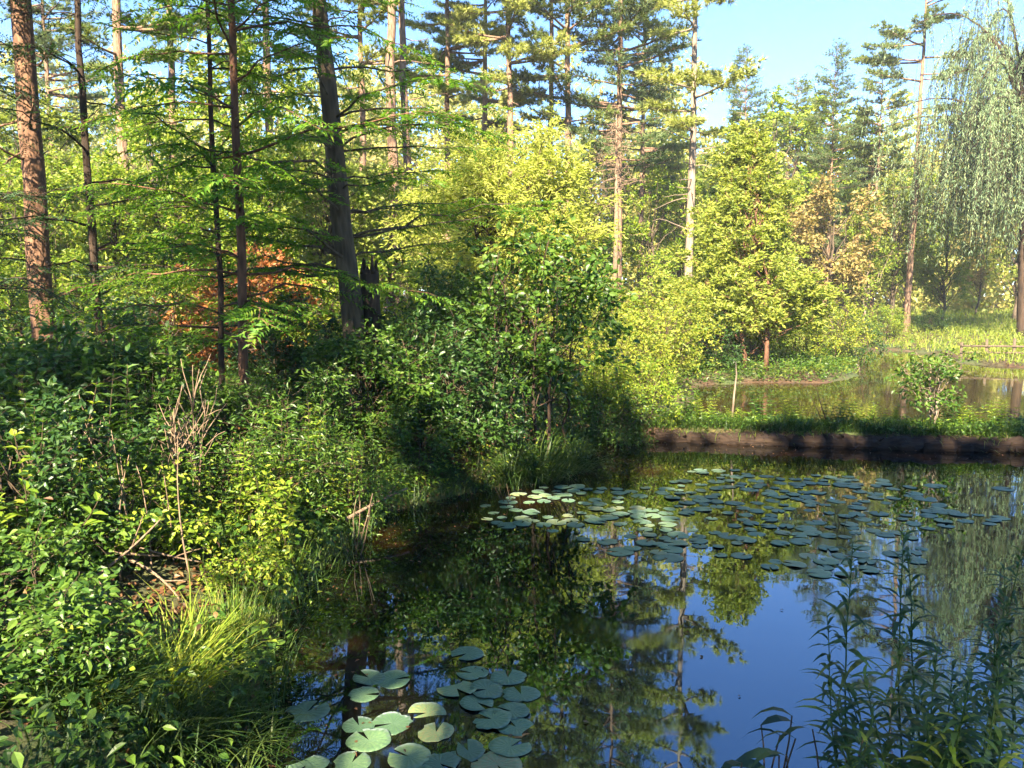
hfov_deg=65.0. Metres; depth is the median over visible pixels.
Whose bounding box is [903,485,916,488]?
lily pad
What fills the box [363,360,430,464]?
tall weed
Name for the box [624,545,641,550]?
lily pad
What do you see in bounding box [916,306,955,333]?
dark shrub
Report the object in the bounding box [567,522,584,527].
lily pad
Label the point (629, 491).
lily pad
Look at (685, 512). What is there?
lily pad
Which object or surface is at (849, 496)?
lily pad
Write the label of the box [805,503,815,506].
lily pad
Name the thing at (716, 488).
lily pad
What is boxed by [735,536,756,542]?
lily pad
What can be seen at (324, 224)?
understory tree
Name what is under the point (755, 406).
weed clump
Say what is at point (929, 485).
lily pad
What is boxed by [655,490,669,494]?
lily pad
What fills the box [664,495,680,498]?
lily pad
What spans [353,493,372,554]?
dry stems
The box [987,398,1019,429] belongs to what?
weed clump
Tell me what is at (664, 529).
lily pad
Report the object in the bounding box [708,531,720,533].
lily pad
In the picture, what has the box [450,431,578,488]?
grass tuft
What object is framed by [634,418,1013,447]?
hanging grass
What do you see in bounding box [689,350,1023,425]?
back pond water
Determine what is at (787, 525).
lily pad
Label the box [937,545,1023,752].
aster plant
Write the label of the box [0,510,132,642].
leafy shrub
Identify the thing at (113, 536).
leafy shrub
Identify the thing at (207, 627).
grass tuft
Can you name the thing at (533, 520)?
lily pad
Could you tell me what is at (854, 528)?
lily pad
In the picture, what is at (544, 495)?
lily pad
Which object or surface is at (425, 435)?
leafy shrub
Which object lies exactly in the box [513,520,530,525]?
lily pad
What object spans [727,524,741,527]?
lily pad
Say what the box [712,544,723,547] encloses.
lily pad
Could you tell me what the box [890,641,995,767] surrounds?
aster plant
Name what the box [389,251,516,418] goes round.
alder shrub
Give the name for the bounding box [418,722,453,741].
lily pad
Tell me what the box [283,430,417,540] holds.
leafy shrub
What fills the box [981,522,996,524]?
lily pad
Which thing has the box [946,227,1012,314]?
leafy tree
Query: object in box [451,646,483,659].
lily pad
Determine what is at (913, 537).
lily pad
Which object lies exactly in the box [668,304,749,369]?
dark shrub
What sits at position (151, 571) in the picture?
fallen stick
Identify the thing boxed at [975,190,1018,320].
leafy tree
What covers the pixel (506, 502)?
lily pad
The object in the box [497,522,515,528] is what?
lily pad
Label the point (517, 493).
lily pad
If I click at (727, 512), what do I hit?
lily pad
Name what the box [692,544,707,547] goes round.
lily pad
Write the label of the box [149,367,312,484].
leafy shrub
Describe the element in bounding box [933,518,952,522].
lily pad
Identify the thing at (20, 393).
tall weed
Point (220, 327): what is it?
cypress tree
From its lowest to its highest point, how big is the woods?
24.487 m
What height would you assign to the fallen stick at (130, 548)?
0.362 m
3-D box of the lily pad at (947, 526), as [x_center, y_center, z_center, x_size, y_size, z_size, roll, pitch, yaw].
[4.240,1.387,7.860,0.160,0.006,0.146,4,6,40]
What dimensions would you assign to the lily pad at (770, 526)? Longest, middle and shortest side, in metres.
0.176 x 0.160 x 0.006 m
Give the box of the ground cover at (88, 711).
[0,347,601,767]
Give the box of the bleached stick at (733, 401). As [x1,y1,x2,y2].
[732,361,736,415]
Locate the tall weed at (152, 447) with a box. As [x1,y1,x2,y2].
[53,364,180,515]
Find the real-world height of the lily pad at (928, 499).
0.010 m
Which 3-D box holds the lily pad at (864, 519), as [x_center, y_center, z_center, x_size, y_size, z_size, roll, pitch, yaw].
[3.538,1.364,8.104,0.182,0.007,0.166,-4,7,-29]
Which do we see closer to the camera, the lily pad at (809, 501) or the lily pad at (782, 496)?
the lily pad at (809, 501)
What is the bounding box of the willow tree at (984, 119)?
[859,0,1023,336]
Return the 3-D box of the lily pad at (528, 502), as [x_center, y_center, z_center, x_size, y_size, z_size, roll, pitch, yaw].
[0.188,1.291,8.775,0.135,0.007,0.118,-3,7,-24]
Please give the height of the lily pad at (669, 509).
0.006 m
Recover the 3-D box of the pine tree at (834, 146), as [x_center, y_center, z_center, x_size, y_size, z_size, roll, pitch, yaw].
[15.829,-9.770,40.153,3.950,14.417,4.170,-2,6,-16]
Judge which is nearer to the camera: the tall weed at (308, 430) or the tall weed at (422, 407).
the tall weed at (308, 430)
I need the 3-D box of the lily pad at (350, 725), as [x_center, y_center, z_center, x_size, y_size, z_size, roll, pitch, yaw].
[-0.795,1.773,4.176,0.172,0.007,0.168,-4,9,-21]
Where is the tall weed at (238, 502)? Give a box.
[185,438,256,535]
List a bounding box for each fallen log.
[655,429,957,451]
[937,435,1023,452]
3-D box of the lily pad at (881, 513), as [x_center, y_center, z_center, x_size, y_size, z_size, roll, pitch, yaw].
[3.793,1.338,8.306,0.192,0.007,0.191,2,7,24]
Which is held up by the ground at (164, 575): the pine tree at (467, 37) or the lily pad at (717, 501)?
the pine tree at (467, 37)
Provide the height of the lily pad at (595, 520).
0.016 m
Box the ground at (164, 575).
[0,293,1023,767]
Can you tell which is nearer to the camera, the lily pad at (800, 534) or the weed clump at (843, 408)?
the lily pad at (800, 534)
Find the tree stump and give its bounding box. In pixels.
[360,256,386,410]
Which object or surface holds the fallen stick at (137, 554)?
on the ground at (164, 575)
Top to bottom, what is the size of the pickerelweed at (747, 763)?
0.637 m
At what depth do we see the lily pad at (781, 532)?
7.64 m
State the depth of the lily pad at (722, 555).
6.94 m
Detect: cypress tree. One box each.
[15,0,469,438]
[48,0,397,424]
[58,0,568,423]
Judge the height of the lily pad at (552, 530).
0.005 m
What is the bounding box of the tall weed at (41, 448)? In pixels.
[0,406,77,571]
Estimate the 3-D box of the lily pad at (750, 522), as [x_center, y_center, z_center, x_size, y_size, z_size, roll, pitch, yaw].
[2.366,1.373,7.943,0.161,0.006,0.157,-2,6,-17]
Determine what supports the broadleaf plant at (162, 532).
on the ground at (164, 575)
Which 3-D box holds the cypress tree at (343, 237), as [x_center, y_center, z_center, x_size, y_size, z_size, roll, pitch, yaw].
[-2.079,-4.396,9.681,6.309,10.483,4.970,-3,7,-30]
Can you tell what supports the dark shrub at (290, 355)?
on the ground at (164, 575)
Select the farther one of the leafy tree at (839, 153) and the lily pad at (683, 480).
the leafy tree at (839, 153)
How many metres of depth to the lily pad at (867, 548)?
7.18 m
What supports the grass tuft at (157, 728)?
on the ground at (164, 575)
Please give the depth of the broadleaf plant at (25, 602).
4.22 m
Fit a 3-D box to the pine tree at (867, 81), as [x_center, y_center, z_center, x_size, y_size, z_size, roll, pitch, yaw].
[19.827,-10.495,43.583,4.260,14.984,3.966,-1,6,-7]
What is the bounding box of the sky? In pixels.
[0,0,1023,299]
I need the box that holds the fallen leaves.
[269,444,1021,767]
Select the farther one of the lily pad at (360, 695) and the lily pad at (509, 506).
the lily pad at (509, 506)
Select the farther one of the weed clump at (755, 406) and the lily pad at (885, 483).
the weed clump at (755, 406)
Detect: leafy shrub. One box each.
[0,227,131,344]
[0,309,179,492]
[0,314,100,511]
[0,317,249,475]
[0,492,172,607]
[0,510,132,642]
[0,559,130,729]
[0,586,166,708]
[50,447,220,570]
[62,251,217,377]
[111,411,295,534]
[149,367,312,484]
[188,455,322,561]
[194,530,296,606]
[199,415,351,532]
[220,361,379,479]
[256,248,404,370]
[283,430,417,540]
[291,317,440,460]
[326,247,461,368]
[363,395,473,494]
[569,385,662,448]
[570,355,639,419]
[595,352,690,432]
[659,271,728,326]
[723,315,797,359]
[770,310,830,357]
[862,301,912,339]
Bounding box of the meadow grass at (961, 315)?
[632,306,1023,373]
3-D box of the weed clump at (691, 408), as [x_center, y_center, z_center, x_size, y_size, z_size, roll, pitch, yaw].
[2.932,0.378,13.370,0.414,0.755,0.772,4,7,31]
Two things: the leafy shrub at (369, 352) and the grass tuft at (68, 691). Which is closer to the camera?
the grass tuft at (68, 691)
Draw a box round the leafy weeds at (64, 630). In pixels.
[0,367,585,716]
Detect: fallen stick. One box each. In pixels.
[64,543,159,556]
[97,574,135,626]
[98,516,160,574]
[129,558,185,599]
[139,547,204,562]
[345,484,408,520]
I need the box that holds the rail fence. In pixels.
[959,338,1023,360]
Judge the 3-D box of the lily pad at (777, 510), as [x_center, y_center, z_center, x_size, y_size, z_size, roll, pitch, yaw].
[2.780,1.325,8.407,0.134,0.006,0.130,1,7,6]
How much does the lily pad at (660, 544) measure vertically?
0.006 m
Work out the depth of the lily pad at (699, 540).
7.38 m
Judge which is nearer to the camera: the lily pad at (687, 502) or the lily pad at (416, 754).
the lily pad at (416, 754)
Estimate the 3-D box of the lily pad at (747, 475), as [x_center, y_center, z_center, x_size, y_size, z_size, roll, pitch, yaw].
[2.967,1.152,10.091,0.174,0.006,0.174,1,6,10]
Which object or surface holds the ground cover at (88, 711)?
on the ground at (164, 575)
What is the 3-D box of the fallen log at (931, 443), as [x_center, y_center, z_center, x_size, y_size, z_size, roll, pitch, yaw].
[4.371,0.882,12.209,4.344,0.334,0.352,1,6,11]
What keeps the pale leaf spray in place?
on the ground at (164, 575)
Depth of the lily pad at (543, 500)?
8.81 m
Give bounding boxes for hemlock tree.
[0,0,153,383]
[0,0,235,408]
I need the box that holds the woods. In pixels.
[0,2,1018,312]
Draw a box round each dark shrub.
[0,375,172,581]
[1,283,181,390]
[187,281,342,397]
[312,296,512,454]
[395,324,543,459]
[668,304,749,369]
[825,311,891,365]
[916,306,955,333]
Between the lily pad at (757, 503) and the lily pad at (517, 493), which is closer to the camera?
the lily pad at (757, 503)
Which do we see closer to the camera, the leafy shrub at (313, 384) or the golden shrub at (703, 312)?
the leafy shrub at (313, 384)
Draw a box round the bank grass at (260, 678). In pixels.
[0,393,618,767]
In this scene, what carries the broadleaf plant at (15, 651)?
on the ground at (164, 575)
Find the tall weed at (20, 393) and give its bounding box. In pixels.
[1,364,102,498]
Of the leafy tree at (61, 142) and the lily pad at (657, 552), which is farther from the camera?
the leafy tree at (61, 142)
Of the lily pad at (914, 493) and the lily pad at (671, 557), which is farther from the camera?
the lily pad at (914, 493)
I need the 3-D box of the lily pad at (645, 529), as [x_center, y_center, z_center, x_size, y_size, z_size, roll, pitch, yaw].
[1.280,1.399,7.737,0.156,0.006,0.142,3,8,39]
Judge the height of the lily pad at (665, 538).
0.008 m
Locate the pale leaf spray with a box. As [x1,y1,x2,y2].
[0,429,107,574]
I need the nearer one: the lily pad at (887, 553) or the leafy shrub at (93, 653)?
the leafy shrub at (93, 653)
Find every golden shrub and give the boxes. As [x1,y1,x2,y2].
[394,257,529,358]
[510,285,619,379]
[555,268,666,365]
[568,308,682,404]
[593,276,724,392]
[623,279,733,375]
[784,291,880,357]
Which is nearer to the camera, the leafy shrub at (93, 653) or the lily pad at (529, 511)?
the leafy shrub at (93, 653)
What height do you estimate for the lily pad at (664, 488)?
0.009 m
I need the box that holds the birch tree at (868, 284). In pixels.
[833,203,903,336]
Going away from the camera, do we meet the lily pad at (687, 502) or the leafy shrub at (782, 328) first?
the lily pad at (687, 502)
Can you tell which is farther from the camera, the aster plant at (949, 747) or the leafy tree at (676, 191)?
the leafy tree at (676, 191)
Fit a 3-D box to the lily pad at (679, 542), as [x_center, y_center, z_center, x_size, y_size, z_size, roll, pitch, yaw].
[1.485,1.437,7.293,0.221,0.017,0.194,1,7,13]
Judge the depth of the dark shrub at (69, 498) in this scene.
5.12 m
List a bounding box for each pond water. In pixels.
[238,441,1023,767]
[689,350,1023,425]
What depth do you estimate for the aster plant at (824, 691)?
3.00 m
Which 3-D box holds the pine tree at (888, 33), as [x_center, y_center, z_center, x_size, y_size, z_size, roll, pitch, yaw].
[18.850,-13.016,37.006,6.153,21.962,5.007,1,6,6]
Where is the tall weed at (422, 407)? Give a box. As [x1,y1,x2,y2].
[407,363,467,457]
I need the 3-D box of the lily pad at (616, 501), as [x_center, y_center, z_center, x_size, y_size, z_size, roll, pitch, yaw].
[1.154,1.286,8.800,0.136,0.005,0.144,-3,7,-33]
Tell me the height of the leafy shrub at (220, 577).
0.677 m
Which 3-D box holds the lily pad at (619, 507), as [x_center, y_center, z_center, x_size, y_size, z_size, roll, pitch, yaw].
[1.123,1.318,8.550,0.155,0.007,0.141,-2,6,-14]
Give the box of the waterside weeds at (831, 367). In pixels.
[632,343,861,383]
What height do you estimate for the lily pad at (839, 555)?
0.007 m
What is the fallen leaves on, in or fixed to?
on the pond water at (652, 689)
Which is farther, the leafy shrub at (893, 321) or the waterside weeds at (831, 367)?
the leafy shrub at (893, 321)
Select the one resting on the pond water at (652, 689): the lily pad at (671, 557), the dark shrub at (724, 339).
the lily pad at (671, 557)
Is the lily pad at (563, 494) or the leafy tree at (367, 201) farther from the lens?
the leafy tree at (367, 201)
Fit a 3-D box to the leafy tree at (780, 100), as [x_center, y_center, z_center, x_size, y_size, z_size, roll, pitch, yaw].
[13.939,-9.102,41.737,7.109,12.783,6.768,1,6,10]
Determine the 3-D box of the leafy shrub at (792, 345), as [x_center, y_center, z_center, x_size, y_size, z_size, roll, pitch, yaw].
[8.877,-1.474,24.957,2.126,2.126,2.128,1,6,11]
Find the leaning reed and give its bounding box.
[810,385,825,418]
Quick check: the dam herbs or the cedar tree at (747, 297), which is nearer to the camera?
the dam herbs
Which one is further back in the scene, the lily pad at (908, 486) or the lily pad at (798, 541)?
the lily pad at (908, 486)
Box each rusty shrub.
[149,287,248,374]
[163,234,327,375]
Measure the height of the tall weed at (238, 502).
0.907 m
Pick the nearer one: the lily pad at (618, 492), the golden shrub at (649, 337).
the lily pad at (618, 492)
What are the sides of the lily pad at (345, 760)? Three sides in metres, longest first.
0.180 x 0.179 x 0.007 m
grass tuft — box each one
[0,590,228,749]
[43,606,271,730]
[66,658,283,767]
[70,561,298,726]
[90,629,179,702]
[136,652,321,767]
[149,582,264,664]
[163,569,289,653]
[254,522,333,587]
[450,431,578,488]
[479,418,608,487]
[542,430,620,478]
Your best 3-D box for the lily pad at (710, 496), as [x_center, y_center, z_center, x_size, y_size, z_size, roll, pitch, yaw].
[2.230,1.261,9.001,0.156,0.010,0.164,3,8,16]
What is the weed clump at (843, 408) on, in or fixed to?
on the ground at (164, 575)
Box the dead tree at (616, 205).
[584,114,645,316]
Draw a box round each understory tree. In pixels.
[0,143,76,341]
[0,151,110,292]
[0,154,89,318]
[45,149,131,322]
[63,146,176,341]
[107,151,192,313]
[135,185,206,323]
[174,189,249,319]
[190,143,282,278]
[199,134,311,342]
[264,216,321,298]
[279,169,375,309]
[310,165,392,264]
[351,159,423,316]
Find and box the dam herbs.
[571,381,1009,432]
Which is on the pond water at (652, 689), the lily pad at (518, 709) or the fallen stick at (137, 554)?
the lily pad at (518, 709)
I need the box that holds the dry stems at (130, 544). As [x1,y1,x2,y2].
[29,430,190,580]
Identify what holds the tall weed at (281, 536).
on the ground at (164, 575)
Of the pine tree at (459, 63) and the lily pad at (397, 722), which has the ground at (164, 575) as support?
the pine tree at (459, 63)
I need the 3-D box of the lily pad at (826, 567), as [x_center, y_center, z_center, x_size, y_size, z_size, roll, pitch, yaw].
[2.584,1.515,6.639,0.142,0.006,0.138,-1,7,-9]
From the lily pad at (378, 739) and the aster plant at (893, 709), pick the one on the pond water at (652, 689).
the lily pad at (378, 739)
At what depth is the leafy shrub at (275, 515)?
6.14 m
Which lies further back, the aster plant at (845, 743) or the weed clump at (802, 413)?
the weed clump at (802, 413)
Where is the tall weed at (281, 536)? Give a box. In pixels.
[255,498,294,572]
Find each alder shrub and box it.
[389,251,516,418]
[440,207,641,455]
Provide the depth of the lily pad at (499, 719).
4.22 m
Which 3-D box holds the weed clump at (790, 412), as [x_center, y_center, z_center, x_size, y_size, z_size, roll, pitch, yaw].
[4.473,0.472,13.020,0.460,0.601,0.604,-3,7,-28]
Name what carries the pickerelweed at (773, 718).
on the ground at (164, 575)
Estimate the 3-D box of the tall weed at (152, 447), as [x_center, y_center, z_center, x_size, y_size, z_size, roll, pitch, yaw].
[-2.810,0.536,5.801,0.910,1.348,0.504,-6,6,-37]
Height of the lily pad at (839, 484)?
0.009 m
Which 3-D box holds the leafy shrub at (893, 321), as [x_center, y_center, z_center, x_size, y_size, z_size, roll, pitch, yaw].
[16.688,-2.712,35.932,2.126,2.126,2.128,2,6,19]
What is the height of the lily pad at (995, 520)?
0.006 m
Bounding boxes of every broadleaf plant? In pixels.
[3,627,91,689]
[6,565,93,614]
[106,495,181,566]
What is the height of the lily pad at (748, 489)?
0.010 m
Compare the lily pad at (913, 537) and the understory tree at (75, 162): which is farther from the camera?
the understory tree at (75, 162)
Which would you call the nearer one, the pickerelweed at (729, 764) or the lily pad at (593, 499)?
the pickerelweed at (729, 764)
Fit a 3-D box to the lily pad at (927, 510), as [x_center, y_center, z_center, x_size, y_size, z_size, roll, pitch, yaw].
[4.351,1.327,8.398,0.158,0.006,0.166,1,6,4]
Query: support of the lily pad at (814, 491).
on the pond water at (652, 689)
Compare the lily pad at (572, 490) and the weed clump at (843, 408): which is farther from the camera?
the weed clump at (843, 408)
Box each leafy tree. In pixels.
[0,85,98,247]
[60,78,229,324]
[164,31,322,331]
[256,101,389,338]
[371,100,635,346]
[555,168,633,289]
[559,146,644,307]
[609,163,697,316]
[623,124,722,284]
[659,162,753,286]
[726,84,846,271]
[746,79,893,317]
[754,180,839,284]
[787,170,894,337]
[795,109,913,318]
[840,171,942,325]
[877,167,959,313]
[905,201,985,320]
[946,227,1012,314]
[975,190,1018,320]
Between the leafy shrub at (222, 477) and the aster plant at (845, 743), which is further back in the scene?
the leafy shrub at (222, 477)
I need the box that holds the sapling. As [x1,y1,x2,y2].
[882,339,977,424]
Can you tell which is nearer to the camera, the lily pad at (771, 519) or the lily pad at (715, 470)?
the lily pad at (771, 519)
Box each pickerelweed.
[721,760,742,767]
[732,730,795,767]
[735,747,787,767]
[746,706,792,767]
[775,726,863,767]
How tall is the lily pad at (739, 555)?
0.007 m
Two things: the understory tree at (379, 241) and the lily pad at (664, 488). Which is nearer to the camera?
the lily pad at (664, 488)
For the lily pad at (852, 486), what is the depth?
9.50 m
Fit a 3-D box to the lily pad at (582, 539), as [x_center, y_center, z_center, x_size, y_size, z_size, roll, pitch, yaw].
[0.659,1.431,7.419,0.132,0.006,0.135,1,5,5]
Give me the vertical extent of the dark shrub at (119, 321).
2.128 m
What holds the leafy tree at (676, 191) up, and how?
on the ground at (164, 575)
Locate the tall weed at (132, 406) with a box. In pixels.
[86,379,186,505]
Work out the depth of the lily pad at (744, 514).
8.28 m
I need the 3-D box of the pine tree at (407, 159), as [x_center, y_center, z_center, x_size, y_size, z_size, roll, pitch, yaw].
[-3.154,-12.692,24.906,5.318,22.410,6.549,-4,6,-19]
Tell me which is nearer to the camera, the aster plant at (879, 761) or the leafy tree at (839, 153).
the aster plant at (879, 761)
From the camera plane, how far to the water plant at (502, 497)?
8.82 m
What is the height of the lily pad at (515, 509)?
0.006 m
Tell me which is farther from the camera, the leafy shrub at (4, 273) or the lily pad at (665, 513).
the leafy shrub at (4, 273)
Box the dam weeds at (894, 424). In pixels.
[558,381,1023,451]
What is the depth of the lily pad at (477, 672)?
4.76 m
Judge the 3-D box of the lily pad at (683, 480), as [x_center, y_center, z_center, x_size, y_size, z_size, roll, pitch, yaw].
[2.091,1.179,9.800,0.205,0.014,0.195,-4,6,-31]
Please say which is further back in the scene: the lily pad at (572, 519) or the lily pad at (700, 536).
the lily pad at (572, 519)
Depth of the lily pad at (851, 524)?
7.93 m
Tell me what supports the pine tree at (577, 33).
on the ground at (164, 575)
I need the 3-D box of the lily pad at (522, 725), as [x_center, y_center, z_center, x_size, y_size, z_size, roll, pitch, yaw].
[0.020,1.775,4.164,0.193,0.007,0.183,-5,10,-39]
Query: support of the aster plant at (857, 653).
on the ground at (164, 575)
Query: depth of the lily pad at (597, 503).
8.72 m
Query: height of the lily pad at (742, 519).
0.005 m
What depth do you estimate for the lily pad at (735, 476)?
10.06 m
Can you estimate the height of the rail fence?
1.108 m
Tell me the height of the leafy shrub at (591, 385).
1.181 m
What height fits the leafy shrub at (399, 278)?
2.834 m
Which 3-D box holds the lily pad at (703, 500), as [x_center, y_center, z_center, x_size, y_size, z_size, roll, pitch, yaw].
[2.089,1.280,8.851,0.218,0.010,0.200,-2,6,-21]
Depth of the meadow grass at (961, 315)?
37.31 m
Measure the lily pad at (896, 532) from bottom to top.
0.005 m
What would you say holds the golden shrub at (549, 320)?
on the ground at (164, 575)
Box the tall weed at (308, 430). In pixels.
[260,402,325,507]
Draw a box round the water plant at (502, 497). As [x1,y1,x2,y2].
[495,487,509,503]
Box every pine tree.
[0,0,57,402]
[0,0,125,239]
[45,0,227,255]
[105,0,205,315]
[191,0,339,302]
[288,0,435,247]
[354,0,445,318]
[373,0,436,320]
[378,0,515,294]
[409,0,548,244]
[433,0,585,178]
[487,0,657,294]
[498,0,613,306]
[544,0,701,309]
[577,0,703,303]
[634,0,768,279]
[706,43,783,244]
[775,74,827,312]
[791,38,874,301]
[844,48,921,316]
[848,0,987,331]
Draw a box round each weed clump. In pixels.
[675,384,700,421]
[694,395,717,422]
[724,406,742,423]
[748,386,775,422]
[771,393,799,425]
[787,404,816,421]
[821,395,859,424]
[846,400,877,424]
[878,405,900,421]
[933,395,964,425]
[958,399,996,429]
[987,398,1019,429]
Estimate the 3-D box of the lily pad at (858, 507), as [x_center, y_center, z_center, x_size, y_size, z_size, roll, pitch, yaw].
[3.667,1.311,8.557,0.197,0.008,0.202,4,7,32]
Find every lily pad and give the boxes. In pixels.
[285,701,329,722]
[285,755,329,767]
[333,751,370,767]
[342,716,374,732]
[345,728,390,751]
[348,686,378,702]
[353,669,384,685]
[372,711,412,734]
[377,669,409,688]
[388,743,430,767]
[408,702,445,717]
[416,764,431,767]
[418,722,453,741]
[423,752,459,767]
[436,681,476,696]
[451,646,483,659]
[451,739,484,761]
[456,666,488,679]
[460,695,493,710]
[470,679,502,698]
[471,751,521,767]
[473,708,511,729]
[488,736,531,756]
[490,669,526,684]
[491,521,502,524]
[493,702,529,719]
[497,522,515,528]
[498,500,517,503]
[498,717,533,735]
[500,505,512,507]
[503,686,540,701]
[509,508,522,511]
[510,492,526,495]
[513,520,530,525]
[514,515,530,520]
[522,509,539,514]
[523,501,534,503]
[527,495,541,498]
[527,519,538,521]
[532,490,543,492]
[536,522,550,526]
[537,499,550,502]
[539,493,550,496]
[546,519,566,524]
[546,529,558,531]
[547,496,559,499]
[553,493,572,496]
[554,485,570,488]
[562,499,575,501]
[564,518,578,521]
[567,489,579,491]
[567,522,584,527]
[569,484,584,488]
[576,537,590,540]
[578,502,590,504]
[584,517,605,523]
[588,498,601,501]
[588,506,602,509]
[592,502,606,505]
[597,538,617,544]
[599,515,618,519]
[601,508,615,511]
[606,547,633,555]
[610,506,623,509]
[610,511,629,515]
[611,491,625,494]
[611,500,622,502]
[613,522,626,525]
[624,490,637,492]
[624,534,635,538]
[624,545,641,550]
[628,510,646,513]
[630,506,645,509]
[630,513,646,518]
[631,494,647,497]
[632,519,651,523]
[635,539,654,545]
[637,527,651,531]
[642,532,656,536]
[644,508,658,511]
[644,513,662,517]
[649,550,666,554]
[652,553,683,562]
[653,542,668,546]
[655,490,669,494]
[657,487,674,490]
[658,511,672,514]
[658,522,676,526]
[659,527,671,531]
[659,536,670,539]
[660,516,679,520]
[660,546,683,552]
[663,507,675,510]
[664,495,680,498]
[664,540,687,545]
[667,531,688,537]
[675,479,691,482]
[678,501,695,503]
[678,511,694,514]
[686,528,697,530]
[688,495,704,498]
[689,538,707,543]
[692,498,710,502]
[692,534,705,537]
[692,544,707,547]
[693,507,711,510]
[696,471,708,473]
[704,495,717,497]
[707,479,724,482]
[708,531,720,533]
[709,486,722,489]
[709,499,723,503]
[710,505,723,507]
[712,469,725,471]
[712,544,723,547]
[714,553,726,556]
[718,532,737,538]
[720,485,735,487]
[721,511,733,513]
[725,501,744,504]
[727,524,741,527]
[730,475,742,478]
[730,552,751,558]
[731,541,742,544]
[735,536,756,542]
[736,506,749,509]
[737,518,749,520]
[739,513,752,516]
[740,487,758,491]
[741,474,754,476]
[743,521,758,524]
[744,527,756,530]
[747,479,763,482]
[747,508,764,512]
[747,532,765,536]
[750,501,763,504]
[759,475,773,477]
[760,524,776,527]
[760,564,778,568]
[761,491,777,495]
[761,517,777,521]
[765,499,779,502]
[765,513,777,516]
[768,559,782,563]
[770,540,789,545]
[771,495,789,497]
[771,509,783,512]
[774,481,786,484]
[774,530,790,534]
[778,523,794,527]
[782,560,806,567]
[786,492,799,495]
[788,482,805,485]
[789,538,811,544]
[790,497,803,500]
[790,532,806,537]
[795,525,816,530]
[798,553,816,558]
[799,495,815,498]
[801,480,816,484]
[802,499,819,503]
[803,530,821,535]
[804,520,826,524]
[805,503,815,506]
[806,568,832,577]
[808,490,826,493]
[813,557,839,564]
[816,565,833,569]
[817,545,838,550]
[820,533,836,537]
[823,475,836,478]
[827,499,845,502]
[831,553,850,558]
[832,482,849,486]
[834,478,850,481]
[834,571,849,575]
[838,514,853,517]
[840,521,858,525]
[842,495,856,498]
[847,505,866,509]
[847,526,859,529]
[847,551,869,557]
[848,485,860,487]
[848,511,865,516]
[849,544,870,550]
[852,490,866,492]
[854,517,871,521]
[858,558,875,563]
[858,565,878,572]
[865,528,880,532]
[867,492,882,495]
[867,495,883,499]
[869,511,888,515]
[875,478,889,481]
[875,482,892,485]
[875,532,894,536]
[882,551,901,556]
[886,487,900,489]
[886,496,900,499]
[891,530,905,534]
[899,549,922,554]
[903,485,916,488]
[903,556,926,563]
[904,536,918,539]
[905,491,922,495]
[906,521,921,525]
[912,496,937,501]
[915,547,927,550]
[919,513,937,517]
[920,509,936,512]
[920,526,935,529]
[924,483,946,487]
[928,506,943,510]
[931,503,946,507]
[932,509,959,513]
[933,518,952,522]
[937,524,954,527]
[947,512,968,516]
[957,519,973,522]
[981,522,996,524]
[985,518,1001,521]
[989,515,1010,519]
[991,486,1014,490]
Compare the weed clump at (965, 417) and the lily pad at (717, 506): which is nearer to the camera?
the lily pad at (717, 506)
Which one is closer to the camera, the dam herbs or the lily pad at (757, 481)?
the lily pad at (757, 481)
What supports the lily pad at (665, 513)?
on the pond water at (652, 689)
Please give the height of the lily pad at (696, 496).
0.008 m
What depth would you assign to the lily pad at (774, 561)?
6.80 m
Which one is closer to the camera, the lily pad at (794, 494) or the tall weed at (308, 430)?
the tall weed at (308, 430)
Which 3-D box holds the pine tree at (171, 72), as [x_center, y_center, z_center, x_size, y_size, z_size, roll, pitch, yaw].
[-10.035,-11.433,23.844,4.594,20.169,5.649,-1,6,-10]
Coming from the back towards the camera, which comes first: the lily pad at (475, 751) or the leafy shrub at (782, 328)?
the leafy shrub at (782, 328)
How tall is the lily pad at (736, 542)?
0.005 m
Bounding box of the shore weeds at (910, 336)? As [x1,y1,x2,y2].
[193,306,1023,419]
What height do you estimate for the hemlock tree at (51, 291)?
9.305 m
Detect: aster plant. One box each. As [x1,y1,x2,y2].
[794,613,859,766]
[803,535,891,767]
[818,685,891,767]
[829,664,998,767]
[839,712,981,767]
[839,757,884,767]
[842,636,925,767]
[850,529,947,761]
[872,546,956,762]
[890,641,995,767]
[899,683,1023,767]
[900,648,1023,767]
[923,724,1023,767]
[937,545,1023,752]
[939,602,1023,763]
[947,703,986,767]
[960,619,1023,767]
[971,562,1023,763]
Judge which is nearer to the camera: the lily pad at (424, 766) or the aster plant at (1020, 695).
the aster plant at (1020, 695)
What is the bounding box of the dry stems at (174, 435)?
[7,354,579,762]
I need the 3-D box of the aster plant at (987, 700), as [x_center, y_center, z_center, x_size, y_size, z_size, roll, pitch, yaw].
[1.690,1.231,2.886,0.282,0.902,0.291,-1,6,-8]
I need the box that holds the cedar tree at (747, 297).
[639,118,850,370]
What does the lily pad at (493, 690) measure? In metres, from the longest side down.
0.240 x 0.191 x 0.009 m
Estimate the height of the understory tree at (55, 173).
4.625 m
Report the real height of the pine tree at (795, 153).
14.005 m
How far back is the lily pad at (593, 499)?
8.89 m
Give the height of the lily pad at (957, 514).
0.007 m
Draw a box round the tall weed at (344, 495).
[323,441,365,527]
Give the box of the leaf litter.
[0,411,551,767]
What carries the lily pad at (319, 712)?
on the pond water at (652, 689)

